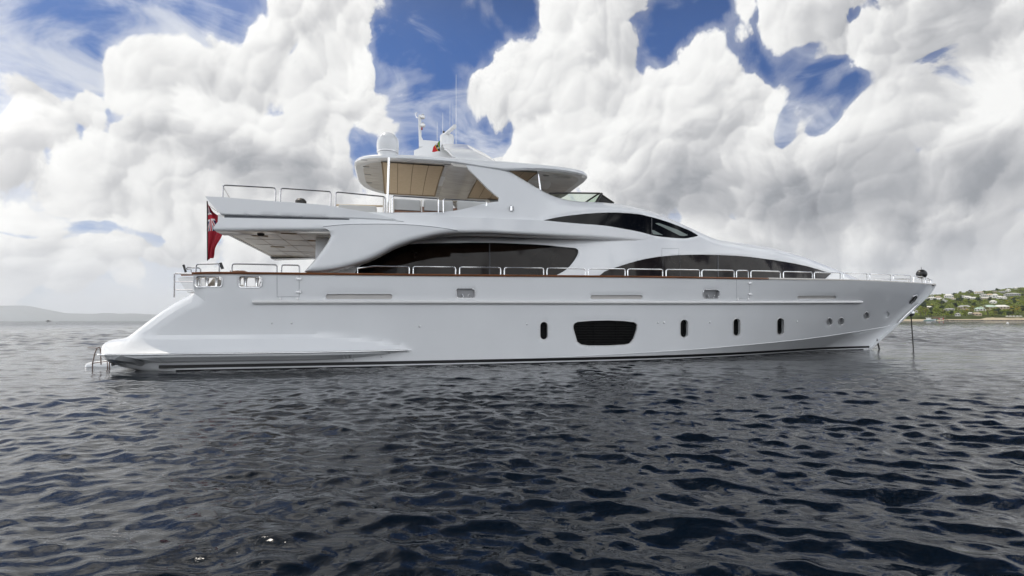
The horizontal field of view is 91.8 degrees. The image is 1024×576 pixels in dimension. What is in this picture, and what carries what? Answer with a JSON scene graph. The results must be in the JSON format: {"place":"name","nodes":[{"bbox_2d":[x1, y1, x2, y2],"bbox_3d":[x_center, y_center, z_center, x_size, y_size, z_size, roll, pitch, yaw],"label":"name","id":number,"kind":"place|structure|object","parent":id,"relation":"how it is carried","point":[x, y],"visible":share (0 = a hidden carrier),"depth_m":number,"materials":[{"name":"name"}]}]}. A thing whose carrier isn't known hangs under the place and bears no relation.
{"place":"outdoors","nodes":[
{"label":"outdoors","id":0,"kind":"place"},
{"bbox_2d":[0,306,157,320],"bbox_3d":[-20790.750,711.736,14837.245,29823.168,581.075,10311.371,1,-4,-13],"label":"hills","id":1,"kind":"structure","parent":0,"point":[19,313],"depth_m":14275.07,"materials":[{"name":"grey"}]},
{"bbox_2d":[0,320,1023,575],"bbox_3d":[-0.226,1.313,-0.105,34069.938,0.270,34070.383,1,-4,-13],"label":"sea","id":2,"kind":"structure","parent":0,"point":[896,454],"depth_m":4.52,"materials":[{"name":"blue liquid"}]},
{"bbox_2d":[85,113,935,370],"bbox_3d":[3.514,-2.470,19.277,32.722,11.020,7.254,1,-4,-13],"label":"motor yacht","id":3,"kind":"object","parent":2,"relation":"on","point":[501,262],"visible":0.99,"depth_m":15.35,"materials":[{"name":"white plastic"}]},
{"bbox_2d":[207,201,221,260],"bbox_3d":[-9.265,-1.860,15.689,1.228,1.929,0.446,-4,-5,43],"label":"red ensign","id":4,"kind":"object","parent":3,"relation":"attached to","point":[213,237],"visible":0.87,"depth_m":15.97,"materials":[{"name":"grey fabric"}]},
{"bbox_2d":[432,141,439,151],"bbox_3d":[-2.564,-4.868,16.797,0.282,0.557,0.050,1,-4,-13],"label":"courtesy flag","id":5,"kind":"object","parent":3,"relation":"attached to","point":[436,147],"visible":1,"depth_m":16.79,"materials":[{"name":"multicoloured fabric"}]},
{"bbox_2d":[355,243,577,274],"bbox_3d":[-1.245,-0.836,15.517,7.299,1.278,0.312,1,-4,-13],"label":"saloon window","id":6,"kind":"structure","parent":3,"relation":"in","point":[457,255],"depth_m":15.57,"materials":[{"name":"black glass"}]},
{"bbox_2d":[545,213,697,237],"bbox_3d":[3.829,-2.219,17.044,6.356,0.838,0.325,1,-4,-21],"label":"wheelhouse window","id":7,"kind":"structure","parent":3,"relation":"in","point":[635,222],"depth_m":17.28,"materials":[{"name":"black glass"}]},
{"bbox_2d":[601,255,829,278],"bbox_3d":[7.886,-0.675,18.110,11.500,1.056,0.383,1,-4,-21],"label":"forward window","id":8,"kind":"structure","parent":3,"relation":"in","point":[700,262],"depth_m":17.85,"materials":[{"name":"black glass"}]},
{"bbox_2d":[910,316,913,348],"bbox_3d":[18.059,2.067,22.377,0.096,1.852,0.058,1,-4,-13],"label":"anchor chain","id":9,"kind":"object","parent":3,"relation":"hanging from","point":[912,332],"visible":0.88,"depth_m":22.37,"materials":[{"name":"grey metal"}]},
{"bbox_2d":[916,268,926,278],"bbox_3d":[18.389,-0.567,22.264,0.410,0.780,0.410,1,-4,-13],"label":"anchor ball","id":10,"kind":"object","parent":3,"relation":"hanging from","point":[921,272],"visible":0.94,"depth_m":22.15,"materials":[{"name":"black plastic"}]},
{"bbox_2d":[0,0,1023,313],"label":"sky","id":11,"kind":"structure","parent":0,"point":[846,136],"materials":[{"name":"white"}]},
{"bbox_2d":[903,317,1023,320],"bbox_3d":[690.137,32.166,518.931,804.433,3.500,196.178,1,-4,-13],"label":"beach","id":12,"kind":"structure","parent":0,"point":[992,318],"depth_m":515.75,"materials":[{"name":"beige sand"}]},
{"bbox_2d":[944,320,984,320],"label":"rocks","id":13,"kind":"object","parent":12,"relation":"on","point":[964,320],"visible":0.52,"depth_m":499.81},
{"bbox_2d":[905,288,1023,318],"bbox_3d":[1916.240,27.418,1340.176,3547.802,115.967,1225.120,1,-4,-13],"label":"hillside","id":14,"kind":"structure","parent":0,"point":[971,316],"depth_m":553.55,"materials":[{"name":"green plant"}]},
{"bbox_2d":[944,294,953,297],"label":"house","id":15,"kind":"structure","parent":14,"relation":"on","point":[948,296],"depth_m":952.27,"materials":[{"name":"paint"}]},
{"bbox_2d":[957,305,969,309],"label":"house","id":16,"kind":"structure","parent":14,"relation":"on","point":[961,307],"depth_m":659.92,"materials":[{"name":"paint"}]},
{"bbox_2d":[914,287,1023,315],"bbox_3d":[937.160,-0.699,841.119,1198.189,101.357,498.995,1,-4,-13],"label":"undergrowth","id":17,"kind":"object","parent":14,"relation":"on","point":[984,312],"visible":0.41,"depth_m":760.45,"materials":[{"name":"green plant"}]},
{"bbox_2d":[973,312,981,315],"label":"house","id":18,"kind":"structure","parent":14,"relation":"on","point":[977,314],"depth_m":546.26,"materials":[{"name":"paint"}]},
{"bbox_2d":[974,307,985,310],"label":"house","id":19,"kind":"structure","parent":14,"relation":"on","point":[979,309],"depth_m":622.36,"materials":[{"name":"paint"}]},
{"bbox_2d":[981,305,996,309],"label":"house","id":20,"kind":"structure","parent":14,"relation":"on","point":[991,306],"depth_m":636.03,"materials":[{"name":"paint"}]},
{"bbox_2d":[995,305,1009,309],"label":"house","id":21,"kind":"structure","parent":14,"relation":"on","point":[1001,307],"depth_m":639.36,"materials":[{"name":"paint"}]},
{"bbox_2d":[1003,293,1020,295],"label":"house","id":22,"kind":"structure","parent":14,"relation":"on","point":[1011,294],"depth_m":889.73,"materials":[{"name":"paint"}]}
]}

